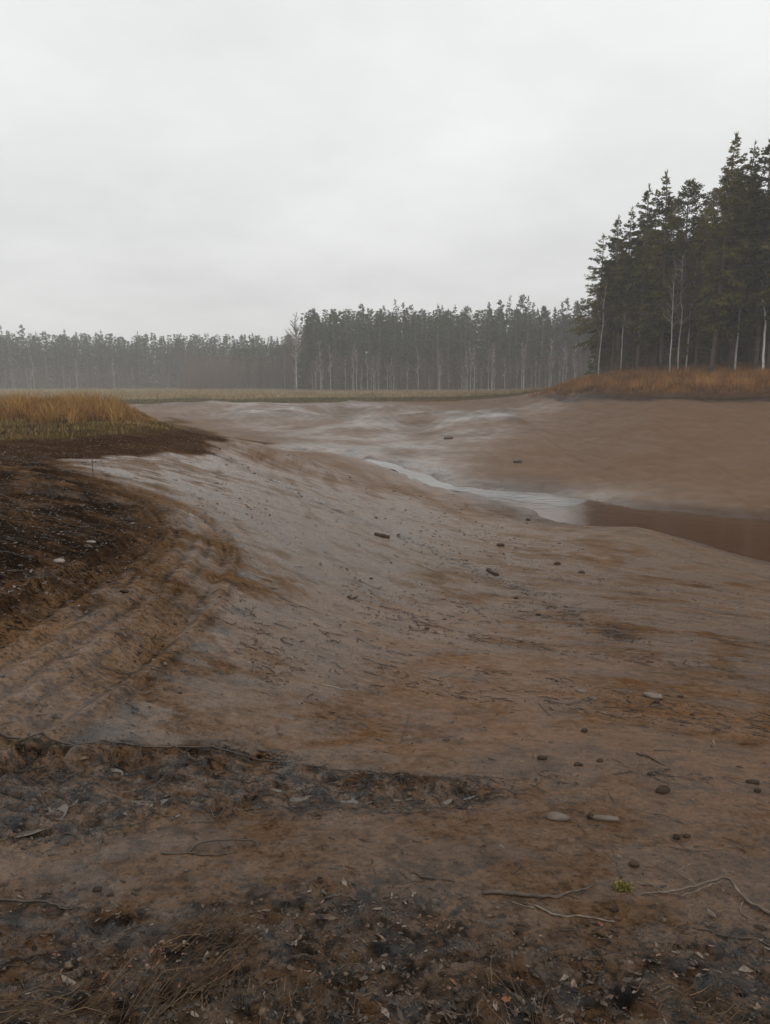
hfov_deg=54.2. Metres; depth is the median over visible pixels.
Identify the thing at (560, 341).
spruce tree
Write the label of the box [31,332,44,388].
pine tree
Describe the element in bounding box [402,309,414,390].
spruce tree
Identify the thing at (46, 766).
twig litter
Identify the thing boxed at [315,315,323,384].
pine tree
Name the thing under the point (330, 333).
pine tree
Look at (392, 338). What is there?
spruce tree
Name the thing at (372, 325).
pine tree
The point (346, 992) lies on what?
soil lumps
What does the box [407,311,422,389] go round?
spruce tree
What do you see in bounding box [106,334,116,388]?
spruce tree
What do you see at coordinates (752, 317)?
spruce tree
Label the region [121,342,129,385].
spruce tree
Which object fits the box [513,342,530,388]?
birch tree
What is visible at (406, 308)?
pine tree
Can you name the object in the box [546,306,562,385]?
spruce tree
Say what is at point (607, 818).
long stone
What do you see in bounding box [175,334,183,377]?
pine tree
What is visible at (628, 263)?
spruce tree
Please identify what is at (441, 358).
birch tree
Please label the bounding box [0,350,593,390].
bare scrub
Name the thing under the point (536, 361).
birch tree
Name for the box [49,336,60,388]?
spruce tree
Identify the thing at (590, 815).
dark stone
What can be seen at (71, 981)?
fallen leaf
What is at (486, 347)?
pine tree
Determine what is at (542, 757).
mud lump
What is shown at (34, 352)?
pine tree
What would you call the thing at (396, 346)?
spruce tree
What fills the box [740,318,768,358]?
spruce tree
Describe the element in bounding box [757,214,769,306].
spruce tree
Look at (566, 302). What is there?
pine tree
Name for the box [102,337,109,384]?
pine tree
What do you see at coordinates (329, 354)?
birch tree
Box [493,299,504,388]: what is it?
pine tree
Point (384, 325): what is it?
pine tree
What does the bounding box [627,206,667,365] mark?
spruce tree
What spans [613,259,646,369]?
spruce tree
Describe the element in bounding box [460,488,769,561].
pond water
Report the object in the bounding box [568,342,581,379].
birch tree
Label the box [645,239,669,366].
pine tree
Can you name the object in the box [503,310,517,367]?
spruce tree
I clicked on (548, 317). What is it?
spruce tree
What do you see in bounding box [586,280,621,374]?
birch tree
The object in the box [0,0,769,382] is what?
sky
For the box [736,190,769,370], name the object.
spruce tree
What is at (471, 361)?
birch tree
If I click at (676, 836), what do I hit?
mud lump
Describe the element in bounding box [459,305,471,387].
pine tree
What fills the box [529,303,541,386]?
spruce tree
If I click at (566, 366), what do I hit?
birch tree
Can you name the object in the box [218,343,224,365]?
pine tree
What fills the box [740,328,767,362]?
young spruce
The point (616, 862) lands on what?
arching twig
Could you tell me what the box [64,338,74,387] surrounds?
spruce tree
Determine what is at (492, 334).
pine tree
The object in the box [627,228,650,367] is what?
spruce tree
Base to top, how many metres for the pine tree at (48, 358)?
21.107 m
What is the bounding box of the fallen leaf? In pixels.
[61,974,75,984]
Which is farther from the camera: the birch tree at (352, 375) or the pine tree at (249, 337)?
the pine tree at (249, 337)
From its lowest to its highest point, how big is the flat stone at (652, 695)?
0.039 m
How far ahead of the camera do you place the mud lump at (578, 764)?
3.80 m
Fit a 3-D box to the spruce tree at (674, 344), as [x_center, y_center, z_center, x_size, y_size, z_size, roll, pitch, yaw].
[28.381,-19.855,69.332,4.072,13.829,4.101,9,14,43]
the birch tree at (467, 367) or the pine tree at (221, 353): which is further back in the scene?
the pine tree at (221, 353)
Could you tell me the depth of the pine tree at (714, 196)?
76.25 m
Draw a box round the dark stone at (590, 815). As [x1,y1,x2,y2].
[586,812,593,818]
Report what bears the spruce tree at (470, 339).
on the ground at (702, 454)
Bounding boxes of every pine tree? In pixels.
[5,331,15,388]
[10,333,20,387]
[16,324,27,386]
[29,335,38,386]
[29,336,37,388]
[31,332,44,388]
[38,331,48,388]
[41,331,50,388]
[52,338,61,388]
[56,334,65,383]
[73,340,80,387]
[82,336,93,382]
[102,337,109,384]
[114,344,123,386]
[141,334,150,388]
[157,339,165,386]
[158,341,165,387]
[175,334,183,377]
[180,337,188,366]
[193,336,200,365]
[195,340,202,374]
[200,341,206,365]
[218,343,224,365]
[223,337,229,363]
[240,334,247,361]
[247,335,252,358]
[303,312,318,388]
[306,308,319,389]
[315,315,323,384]
[326,309,339,389]
[333,311,346,387]
[352,304,367,389]
[366,309,376,389]
[375,309,388,357]
[401,307,410,387]
[406,304,417,389]
[413,314,425,388]
[426,303,442,387]
[432,317,445,387]
[438,305,446,388]
[441,308,457,387]
[441,310,452,388]
[451,304,460,389]
[456,312,468,359]
[457,307,470,385]
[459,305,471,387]
[471,312,482,389]
[474,313,489,389]
[485,309,497,336]
[486,319,496,388]
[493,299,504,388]
[493,308,503,387]
[513,294,527,389]
[516,296,538,386]
[519,316,529,376]
[522,308,536,383]
[533,308,544,386]
[536,305,551,386]
[538,309,550,373]
[558,298,572,382]
[562,314,571,380]
[566,313,572,382]
[568,302,586,379]
[570,304,582,376]
[571,300,583,342]
[574,298,589,377]
[586,306,594,374]
[614,250,629,370]
[621,256,644,369]
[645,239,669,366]
[657,196,684,360]
[666,178,718,367]
[699,187,726,358]
[714,198,759,365]
[746,227,769,362]
[752,208,768,360]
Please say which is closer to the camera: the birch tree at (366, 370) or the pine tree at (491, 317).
the birch tree at (366, 370)
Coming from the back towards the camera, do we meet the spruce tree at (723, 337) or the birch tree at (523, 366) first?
the birch tree at (523, 366)
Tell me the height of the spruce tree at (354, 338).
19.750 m
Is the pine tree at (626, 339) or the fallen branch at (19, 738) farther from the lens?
the pine tree at (626, 339)
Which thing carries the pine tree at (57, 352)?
on the ground at (702, 454)
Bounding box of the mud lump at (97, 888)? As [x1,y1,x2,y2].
[92,886,101,891]
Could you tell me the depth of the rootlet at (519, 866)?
2.67 m
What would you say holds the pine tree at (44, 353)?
on the ground at (702, 454)
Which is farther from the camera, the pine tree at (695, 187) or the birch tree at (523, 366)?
the birch tree at (523, 366)
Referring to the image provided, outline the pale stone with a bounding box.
[53,558,64,563]
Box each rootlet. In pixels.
[145,773,187,796]
[209,805,225,818]
[511,852,533,877]
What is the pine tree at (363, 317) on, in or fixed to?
on the ground at (702, 454)
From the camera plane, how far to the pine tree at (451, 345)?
186.19 m
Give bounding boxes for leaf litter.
[0,426,236,753]
[0,761,769,1023]
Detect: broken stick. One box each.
[324,894,356,900]
[420,876,453,881]
[636,752,664,765]
[693,927,769,946]
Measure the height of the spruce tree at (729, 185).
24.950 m
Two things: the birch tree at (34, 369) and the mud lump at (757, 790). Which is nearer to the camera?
the mud lump at (757, 790)
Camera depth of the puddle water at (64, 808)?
3.07 m
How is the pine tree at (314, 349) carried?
on the ground at (702, 454)
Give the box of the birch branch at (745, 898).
[629,843,769,919]
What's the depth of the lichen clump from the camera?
2.59 m
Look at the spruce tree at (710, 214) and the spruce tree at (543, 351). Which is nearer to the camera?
the spruce tree at (710, 214)
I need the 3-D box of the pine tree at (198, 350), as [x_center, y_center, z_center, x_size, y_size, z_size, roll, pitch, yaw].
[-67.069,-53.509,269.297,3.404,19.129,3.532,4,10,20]
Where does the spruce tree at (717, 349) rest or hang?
on the ground at (702, 454)
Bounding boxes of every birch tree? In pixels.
[27,355,37,388]
[70,359,81,387]
[107,359,117,376]
[309,357,319,376]
[311,341,325,389]
[322,345,336,389]
[339,358,350,389]
[347,343,364,390]
[348,361,354,388]
[350,349,362,389]
[359,353,370,389]
[381,364,389,389]
[404,362,413,379]
[411,348,423,378]
[433,349,444,389]
[435,352,445,390]
[437,353,447,375]
[461,350,473,374]
[462,340,478,389]
[468,346,480,388]
[483,349,494,389]
[486,341,501,371]
[487,347,501,388]
[491,356,500,388]
[498,356,509,388]
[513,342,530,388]
[516,343,534,388]
[516,347,529,371]
[529,354,538,387]
[543,340,559,386]
[547,339,561,385]
[558,340,572,382]
[562,347,572,372]
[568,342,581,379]
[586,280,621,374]
[612,287,634,368]
[651,259,693,374]
[664,252,698,369]
[676,244,705,366]
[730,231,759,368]
[743,250,769,373]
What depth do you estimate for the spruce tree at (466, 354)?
191.84 m
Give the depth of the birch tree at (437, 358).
180.82 m
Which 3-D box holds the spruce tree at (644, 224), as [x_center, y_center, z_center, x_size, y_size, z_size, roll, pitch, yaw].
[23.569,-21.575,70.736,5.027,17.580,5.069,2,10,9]
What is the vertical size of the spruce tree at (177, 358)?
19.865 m
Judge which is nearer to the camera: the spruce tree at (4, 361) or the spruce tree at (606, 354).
the spruce tree at (606, 354)
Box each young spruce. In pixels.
[665,330,683,365]
[728,327,752,361]
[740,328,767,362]
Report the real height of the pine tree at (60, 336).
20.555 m
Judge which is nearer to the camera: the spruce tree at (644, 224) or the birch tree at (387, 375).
the spruce tree at (644, 224)
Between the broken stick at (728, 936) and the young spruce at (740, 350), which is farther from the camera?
the young spruce at (740, 350)
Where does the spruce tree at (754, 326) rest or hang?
on the ground at (702, 454)
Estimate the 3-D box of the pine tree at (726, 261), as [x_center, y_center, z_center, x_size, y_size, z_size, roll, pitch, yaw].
[29.614,-18.941,63.168,3.632,14.253,3.502,7,12,37]
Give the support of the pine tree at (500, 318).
on the ground at (702, 454)
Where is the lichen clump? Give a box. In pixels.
[609,878,633,892]
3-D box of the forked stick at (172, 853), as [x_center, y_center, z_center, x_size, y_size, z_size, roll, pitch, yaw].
[-0.642,1.241,2.763,0.347,0.032,0.083,-2,10,-13]
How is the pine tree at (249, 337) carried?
on the ground at (702, 454)
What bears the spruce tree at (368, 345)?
on the ground at (702, 454)
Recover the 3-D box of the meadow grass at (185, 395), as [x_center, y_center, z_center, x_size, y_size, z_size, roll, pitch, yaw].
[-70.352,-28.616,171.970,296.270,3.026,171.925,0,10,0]
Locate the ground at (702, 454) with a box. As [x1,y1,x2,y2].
[0,370,769,1023]
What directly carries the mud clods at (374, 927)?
on the ground at (702, 454)
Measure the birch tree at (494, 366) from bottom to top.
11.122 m
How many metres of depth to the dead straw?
2.02 m
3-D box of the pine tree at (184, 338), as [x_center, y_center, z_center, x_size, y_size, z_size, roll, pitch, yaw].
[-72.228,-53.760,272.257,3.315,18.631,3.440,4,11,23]
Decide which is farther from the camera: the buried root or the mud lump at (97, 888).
the buried root
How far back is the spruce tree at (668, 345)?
75.20 m
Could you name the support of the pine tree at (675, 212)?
on the ground at (702, 454)
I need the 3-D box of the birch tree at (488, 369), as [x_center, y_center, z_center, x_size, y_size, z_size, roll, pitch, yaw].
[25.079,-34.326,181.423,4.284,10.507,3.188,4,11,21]
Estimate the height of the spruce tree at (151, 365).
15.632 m
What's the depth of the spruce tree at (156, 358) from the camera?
277.23 m
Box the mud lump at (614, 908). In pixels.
[610,905,618,911]
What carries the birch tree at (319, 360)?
on the ground at (702, 454)
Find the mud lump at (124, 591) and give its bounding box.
[119,589,128,592]
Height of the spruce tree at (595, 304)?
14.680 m
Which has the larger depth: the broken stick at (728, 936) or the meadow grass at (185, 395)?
the meadow grass at (185, 395)
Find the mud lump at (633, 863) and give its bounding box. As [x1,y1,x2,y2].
[629,860,639,866]
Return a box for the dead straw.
[0,900,769,1023]
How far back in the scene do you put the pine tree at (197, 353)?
274.15 m
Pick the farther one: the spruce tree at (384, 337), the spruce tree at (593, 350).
the spruce tree at (384, 337)
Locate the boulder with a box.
[513,459,521,462]
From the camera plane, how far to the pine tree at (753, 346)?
68.56 m
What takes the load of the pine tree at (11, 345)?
on the ground at (702, 454)
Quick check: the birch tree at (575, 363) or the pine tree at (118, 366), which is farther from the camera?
the pine tree at (118, 366)
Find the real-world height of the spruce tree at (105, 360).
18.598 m
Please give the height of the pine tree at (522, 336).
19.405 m
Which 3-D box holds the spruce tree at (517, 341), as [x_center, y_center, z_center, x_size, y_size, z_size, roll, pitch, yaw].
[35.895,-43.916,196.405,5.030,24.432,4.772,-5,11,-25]
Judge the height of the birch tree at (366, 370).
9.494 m
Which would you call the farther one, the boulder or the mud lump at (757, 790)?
the boulder
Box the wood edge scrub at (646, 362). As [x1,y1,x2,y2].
[600,339,768,390]
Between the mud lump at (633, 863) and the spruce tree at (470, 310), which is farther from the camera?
the spruce tree at (470, 310)
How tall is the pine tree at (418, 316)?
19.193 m
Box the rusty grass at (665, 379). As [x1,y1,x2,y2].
[527,358,769,397]
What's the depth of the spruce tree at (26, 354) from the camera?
276.36 m
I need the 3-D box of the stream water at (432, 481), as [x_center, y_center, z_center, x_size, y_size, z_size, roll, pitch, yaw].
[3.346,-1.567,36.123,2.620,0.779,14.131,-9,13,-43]
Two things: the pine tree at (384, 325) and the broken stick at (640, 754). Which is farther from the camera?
the pine tree at (384, 325)
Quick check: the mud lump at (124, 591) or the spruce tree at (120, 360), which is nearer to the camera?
the mud lump at (124, 591)
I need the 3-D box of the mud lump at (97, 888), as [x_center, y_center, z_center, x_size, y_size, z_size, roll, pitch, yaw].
[-0.959,1.256,2.506,0.032,0.016,0.022,-2,10,-11]
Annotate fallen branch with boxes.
[0,731,75,744]
[0,898,84,909]
[482,884,596,898]
[512,901,613,921]
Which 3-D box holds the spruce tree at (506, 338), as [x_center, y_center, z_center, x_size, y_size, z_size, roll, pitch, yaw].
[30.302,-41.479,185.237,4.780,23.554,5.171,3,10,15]
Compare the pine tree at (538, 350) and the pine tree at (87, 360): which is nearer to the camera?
the pine tree at (538, 350)
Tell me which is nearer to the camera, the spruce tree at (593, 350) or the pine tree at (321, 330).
the spruce tree at (593, 350)
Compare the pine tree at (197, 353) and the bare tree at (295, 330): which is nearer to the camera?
the bare tree at (295, 330)
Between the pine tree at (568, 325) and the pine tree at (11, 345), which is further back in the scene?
the pine tree at (11, 345)
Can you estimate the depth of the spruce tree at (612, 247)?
74.20 m
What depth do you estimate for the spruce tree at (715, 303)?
58.90 m
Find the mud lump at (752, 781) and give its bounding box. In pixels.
[746,779,759,783]
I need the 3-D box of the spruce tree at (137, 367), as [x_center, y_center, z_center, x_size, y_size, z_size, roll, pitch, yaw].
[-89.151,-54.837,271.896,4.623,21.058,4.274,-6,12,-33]
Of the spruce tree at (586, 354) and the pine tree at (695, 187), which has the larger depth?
the spruce tree at (586, 354)
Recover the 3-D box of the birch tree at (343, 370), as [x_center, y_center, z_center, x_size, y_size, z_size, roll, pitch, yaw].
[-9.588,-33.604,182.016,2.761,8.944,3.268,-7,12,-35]
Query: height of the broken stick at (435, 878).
0.012 m
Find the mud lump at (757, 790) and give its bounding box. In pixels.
[754,788,760,792]
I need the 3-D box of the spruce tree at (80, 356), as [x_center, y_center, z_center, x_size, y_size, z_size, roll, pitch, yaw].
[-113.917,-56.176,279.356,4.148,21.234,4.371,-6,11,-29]
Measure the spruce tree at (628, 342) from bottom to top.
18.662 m
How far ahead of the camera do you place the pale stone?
6.25 m
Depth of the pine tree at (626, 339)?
76.59 m
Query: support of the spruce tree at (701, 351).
on the ground at (702, 454)
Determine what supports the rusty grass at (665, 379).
on the ground at (702, 454)
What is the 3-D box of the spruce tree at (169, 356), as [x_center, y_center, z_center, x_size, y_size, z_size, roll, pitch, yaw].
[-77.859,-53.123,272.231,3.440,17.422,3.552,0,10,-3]
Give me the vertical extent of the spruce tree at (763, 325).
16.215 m
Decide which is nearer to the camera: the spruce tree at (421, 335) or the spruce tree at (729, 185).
the spruce tree at (729, 185)
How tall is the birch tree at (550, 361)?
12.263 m
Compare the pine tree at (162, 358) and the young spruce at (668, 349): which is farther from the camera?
the pine tree at (162, 358)
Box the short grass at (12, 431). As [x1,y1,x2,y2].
[0,411,173,439]
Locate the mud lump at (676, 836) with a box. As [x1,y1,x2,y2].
[673,834,680,839]
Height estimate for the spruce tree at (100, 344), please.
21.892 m
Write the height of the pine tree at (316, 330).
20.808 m
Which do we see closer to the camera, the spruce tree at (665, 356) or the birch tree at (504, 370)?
the spruce tree at (665, 356)
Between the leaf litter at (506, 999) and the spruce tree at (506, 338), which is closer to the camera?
the leaf litter at (506, 999)
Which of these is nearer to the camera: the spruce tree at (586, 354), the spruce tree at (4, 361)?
the spruce tree at (586, 354)
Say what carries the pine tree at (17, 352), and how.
on the ground at (702, 454)
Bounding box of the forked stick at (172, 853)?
[161,839,257,855]
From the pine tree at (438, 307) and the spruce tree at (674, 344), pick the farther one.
the pine tree at (438, 307)
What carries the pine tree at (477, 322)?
on the ground at (702, 454)
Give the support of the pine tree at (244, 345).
on the ground at (702, 454)
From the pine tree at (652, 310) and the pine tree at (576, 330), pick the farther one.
the pine tree at (576, 330)
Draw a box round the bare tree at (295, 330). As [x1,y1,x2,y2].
[281,313,309,389]
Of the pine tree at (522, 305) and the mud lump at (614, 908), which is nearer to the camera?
the mud lump at (614, 908)
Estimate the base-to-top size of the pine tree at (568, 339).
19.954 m
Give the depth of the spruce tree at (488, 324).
190.53 m
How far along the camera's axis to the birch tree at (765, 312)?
58.41 m
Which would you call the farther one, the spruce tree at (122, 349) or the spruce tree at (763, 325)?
the spruce tree at (122, 349)
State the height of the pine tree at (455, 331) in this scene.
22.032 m
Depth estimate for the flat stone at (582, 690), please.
5.71 m
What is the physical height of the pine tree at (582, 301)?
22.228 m
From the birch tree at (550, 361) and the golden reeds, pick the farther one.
the birch tree at (550, 361)
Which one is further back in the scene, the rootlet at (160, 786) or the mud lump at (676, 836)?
the rootlet at (160, 786)
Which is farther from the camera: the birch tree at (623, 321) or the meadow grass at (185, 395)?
the meadow grass at (185, 395)
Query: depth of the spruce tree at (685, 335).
65.93 m
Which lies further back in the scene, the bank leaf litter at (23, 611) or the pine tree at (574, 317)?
the pine tree at (574, 317)
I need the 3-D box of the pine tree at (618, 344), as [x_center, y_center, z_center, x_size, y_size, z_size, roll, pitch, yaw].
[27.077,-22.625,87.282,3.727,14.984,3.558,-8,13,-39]
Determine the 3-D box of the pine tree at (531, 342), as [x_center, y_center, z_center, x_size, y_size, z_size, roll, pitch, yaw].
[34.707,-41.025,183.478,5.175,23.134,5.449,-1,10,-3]
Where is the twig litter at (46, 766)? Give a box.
[0,456,769,1023]
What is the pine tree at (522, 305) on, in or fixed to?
on the ground at (702, 454)
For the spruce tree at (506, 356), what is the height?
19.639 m
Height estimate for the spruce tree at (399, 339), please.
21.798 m
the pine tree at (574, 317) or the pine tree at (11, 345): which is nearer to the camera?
the pine tree at (574, 317)
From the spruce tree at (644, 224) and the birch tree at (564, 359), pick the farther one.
the birch tree at (564, 359)
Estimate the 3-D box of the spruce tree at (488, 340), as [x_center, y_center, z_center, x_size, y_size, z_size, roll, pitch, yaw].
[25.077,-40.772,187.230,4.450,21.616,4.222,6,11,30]
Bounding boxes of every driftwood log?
[374,532,389,537]
[486,568,498,575]
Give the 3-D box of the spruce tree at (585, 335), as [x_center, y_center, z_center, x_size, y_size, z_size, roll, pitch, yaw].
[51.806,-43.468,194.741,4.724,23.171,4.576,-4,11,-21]
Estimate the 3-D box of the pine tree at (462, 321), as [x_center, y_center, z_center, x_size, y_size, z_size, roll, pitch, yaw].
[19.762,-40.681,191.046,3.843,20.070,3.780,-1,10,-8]
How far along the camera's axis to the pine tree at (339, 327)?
188.52 m
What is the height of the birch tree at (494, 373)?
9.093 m
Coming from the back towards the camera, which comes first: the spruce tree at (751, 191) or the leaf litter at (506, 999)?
the spruce tree at (751, 191)
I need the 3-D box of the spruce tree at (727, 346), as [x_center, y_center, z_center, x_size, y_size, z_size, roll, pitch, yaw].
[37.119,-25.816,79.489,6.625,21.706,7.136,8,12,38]
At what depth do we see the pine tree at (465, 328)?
187.33 m
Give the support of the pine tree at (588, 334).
on the ground at (702, 454)
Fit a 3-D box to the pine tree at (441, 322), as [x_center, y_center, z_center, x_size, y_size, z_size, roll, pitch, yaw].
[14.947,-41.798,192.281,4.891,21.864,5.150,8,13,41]
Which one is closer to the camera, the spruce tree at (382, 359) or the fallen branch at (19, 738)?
the fallen branch at (19, 738)
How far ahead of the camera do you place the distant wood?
234.24 m
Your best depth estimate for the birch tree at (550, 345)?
181.02 m
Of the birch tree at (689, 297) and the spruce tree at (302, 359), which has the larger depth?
the spruce tree at (302, 359)
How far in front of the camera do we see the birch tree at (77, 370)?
267.25 m
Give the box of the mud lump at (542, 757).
[537,755,546,759]
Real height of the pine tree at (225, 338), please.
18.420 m
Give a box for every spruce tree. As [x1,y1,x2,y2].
[0,326,10,387]
[20,338,31,388]
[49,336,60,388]
[60,329,71,387]
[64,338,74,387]
[73,332,83,388]
[86,336,94,387]
[93,333,103,387]
[97,338,108,388]
[98,331,108,388]
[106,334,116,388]
[114,337,124,385]
[116,338,126,388]
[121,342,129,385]
[133,331,143,388]
[148,349,155,380]
[150,335,160,385]
[166,342,174,387]
[174,336,182,387]
[297,330,308,388]
[350,311,365,388]
[359,308,376,389]
[370,311,385,388]
[374,305,388,386]
[385,299,403,390]
[390,307,404,385]
[394,302,411,388]
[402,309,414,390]
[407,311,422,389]
[412,309,425,379]
[457,316,470,389]
[460,307,477,362]
[467,312,480,389]
[477,303,492,377]
[483,302,496,386]
[498,295,516,388]
[502,313,514,389]
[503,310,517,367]
[516,296,525,387]
[522,312,537,369]
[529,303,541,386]
[539,316,550,387]
[543,310,551,384]
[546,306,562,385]
[547,311,559,382]
[547,314,561,372]
[552,301,568,382]
[555,308,569,382]
[566,235,619,374]
[576,302,589,372]
[581,310,591,377]
[587,216,632,370]
[588,265,615,373]
[595,315,617,370]
[601,206,642,370]
[605,292,632,366]
[608,183,660,367]
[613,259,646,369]
[619,169,682,370]
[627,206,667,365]
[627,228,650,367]
[654,225,687,360]
[654,273,678,366]
[665,191,718,363]
[667,206,725,369]
[668,220,714,364]
[680,282,709,365]
[694,131,765,374]
[708,161,759,359]
[708,166,755,366]
[709,140,768,370]
[714,190,732,362]
[719,163,741,219]
[721,139,769,369]
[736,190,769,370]
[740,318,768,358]
[751,235,769,367]
[754,266,769,340]
[756,207,769,363]
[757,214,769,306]
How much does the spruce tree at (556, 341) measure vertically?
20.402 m
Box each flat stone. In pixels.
[545,811,570,820]
[575,689,587,692]
[642,692,661,698]
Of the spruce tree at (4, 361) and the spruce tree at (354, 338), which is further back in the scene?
the spruce tree at (4, 361)
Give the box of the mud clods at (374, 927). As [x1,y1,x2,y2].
[0,419,769,1023]
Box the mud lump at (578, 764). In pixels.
[574,762,582,765]
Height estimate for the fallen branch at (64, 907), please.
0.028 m
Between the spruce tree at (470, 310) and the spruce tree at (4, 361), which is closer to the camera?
the spruce tree at (470, 310)
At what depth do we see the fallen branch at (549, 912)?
2.41 m
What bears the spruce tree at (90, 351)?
on the ground at (702, 454)
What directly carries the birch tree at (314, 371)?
on the ground at (702, 454)
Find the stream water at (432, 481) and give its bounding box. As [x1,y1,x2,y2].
[366,459,589,506]
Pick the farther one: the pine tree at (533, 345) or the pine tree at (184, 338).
the pine tree at (184, 338)
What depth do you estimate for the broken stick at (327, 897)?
2.48 m
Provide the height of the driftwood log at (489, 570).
0.101 m
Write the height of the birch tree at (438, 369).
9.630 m
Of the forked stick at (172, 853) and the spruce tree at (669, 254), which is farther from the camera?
the spruce tree at (669, 254)
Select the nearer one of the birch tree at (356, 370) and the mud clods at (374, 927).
the mud clods at (374, 927)
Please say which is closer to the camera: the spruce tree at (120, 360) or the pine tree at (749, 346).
the pine tree at (749, 346)
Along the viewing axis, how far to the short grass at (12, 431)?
23.03 m
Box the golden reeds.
[0,386,157,424]
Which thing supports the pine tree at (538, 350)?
on the ground at (702, 454)
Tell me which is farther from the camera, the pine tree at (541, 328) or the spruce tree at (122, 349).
the spruce tree at (122, 349)
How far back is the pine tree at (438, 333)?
183.70 m
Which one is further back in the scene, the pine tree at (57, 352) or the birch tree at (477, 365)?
the pine tree at (57, 352)
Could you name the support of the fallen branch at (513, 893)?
on the ground at (702, 454)
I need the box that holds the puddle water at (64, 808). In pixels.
[15,768,474,837]
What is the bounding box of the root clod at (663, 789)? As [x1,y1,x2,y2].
[655,785,670,793]
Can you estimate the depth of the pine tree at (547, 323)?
183.16 m
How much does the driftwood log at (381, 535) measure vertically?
0.170 m
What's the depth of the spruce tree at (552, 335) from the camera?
185.18 m
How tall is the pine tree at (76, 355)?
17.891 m
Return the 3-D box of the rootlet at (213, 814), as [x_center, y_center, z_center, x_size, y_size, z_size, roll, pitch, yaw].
[-0.688,1.214,3.050,0.067,0.014,0.110,0,10,0]
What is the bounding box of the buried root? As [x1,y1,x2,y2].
[66,739,393,775]
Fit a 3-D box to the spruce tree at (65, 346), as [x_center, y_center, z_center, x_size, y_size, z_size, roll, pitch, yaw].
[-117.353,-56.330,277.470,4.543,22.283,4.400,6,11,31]
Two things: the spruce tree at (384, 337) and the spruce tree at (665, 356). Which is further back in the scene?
the spruce tree at (384, 337)
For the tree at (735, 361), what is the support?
on the ground at (702, 454)
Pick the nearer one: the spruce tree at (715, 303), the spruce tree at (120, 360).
the spruce tree at (715, 303)
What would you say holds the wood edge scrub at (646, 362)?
on the ground at (702, 454)
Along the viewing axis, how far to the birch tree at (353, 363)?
181.72 m
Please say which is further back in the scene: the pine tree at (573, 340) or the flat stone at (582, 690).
the pine tree at (573, 340)
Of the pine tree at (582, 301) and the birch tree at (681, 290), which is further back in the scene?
the pine tree at (582, 301)
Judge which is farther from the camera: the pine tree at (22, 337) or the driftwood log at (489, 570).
the pine tree at (22, 337)
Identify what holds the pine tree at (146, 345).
on the ground at (702, 454)
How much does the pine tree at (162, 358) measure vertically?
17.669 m
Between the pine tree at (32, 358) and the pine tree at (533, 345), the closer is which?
the pine tree at (533, 345)
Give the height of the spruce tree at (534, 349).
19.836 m
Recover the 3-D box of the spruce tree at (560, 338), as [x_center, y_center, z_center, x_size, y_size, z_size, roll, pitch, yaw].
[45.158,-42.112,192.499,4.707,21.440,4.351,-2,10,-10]
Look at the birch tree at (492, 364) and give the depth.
180.78 m
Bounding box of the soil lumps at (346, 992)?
[0,480,769,1023]
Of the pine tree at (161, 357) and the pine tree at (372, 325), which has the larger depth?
the pine tree at (161, 357)
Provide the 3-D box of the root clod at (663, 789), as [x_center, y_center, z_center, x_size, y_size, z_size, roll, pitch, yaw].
[1.286,1.289,3.482,0.084,0.036,0.050,-7,12,-34]
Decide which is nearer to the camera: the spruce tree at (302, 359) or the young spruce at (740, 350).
the young spruce at (740, 350)
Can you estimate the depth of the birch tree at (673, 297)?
62.81 m
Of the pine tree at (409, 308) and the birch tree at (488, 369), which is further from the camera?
the pine tree at (409, 308)
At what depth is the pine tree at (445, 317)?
188.67 m
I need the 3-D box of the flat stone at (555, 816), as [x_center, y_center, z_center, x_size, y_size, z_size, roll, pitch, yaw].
[0.720,1.266,3.127,0.106,0.034,0.058,2,10,11]
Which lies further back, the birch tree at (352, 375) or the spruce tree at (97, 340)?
the spruce tree at (97, 340)
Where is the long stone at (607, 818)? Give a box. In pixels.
[592,815,618,821]
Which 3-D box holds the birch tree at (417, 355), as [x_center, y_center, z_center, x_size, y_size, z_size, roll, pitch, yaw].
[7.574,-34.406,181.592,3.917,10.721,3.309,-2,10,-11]
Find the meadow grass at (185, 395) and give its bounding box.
[0,386,552,403]
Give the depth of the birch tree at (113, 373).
267.13 m
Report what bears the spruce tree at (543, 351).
on the ground at (702, 454)
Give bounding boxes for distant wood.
[0,264,760,389]
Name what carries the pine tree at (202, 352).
on the ground at (702, 454)
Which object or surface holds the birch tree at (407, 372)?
on the ground at (702, 454)
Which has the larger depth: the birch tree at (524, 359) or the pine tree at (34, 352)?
the pine tree at (34, 352)
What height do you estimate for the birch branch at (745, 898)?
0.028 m
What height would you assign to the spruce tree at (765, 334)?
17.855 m
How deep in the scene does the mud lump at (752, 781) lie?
3.69 m

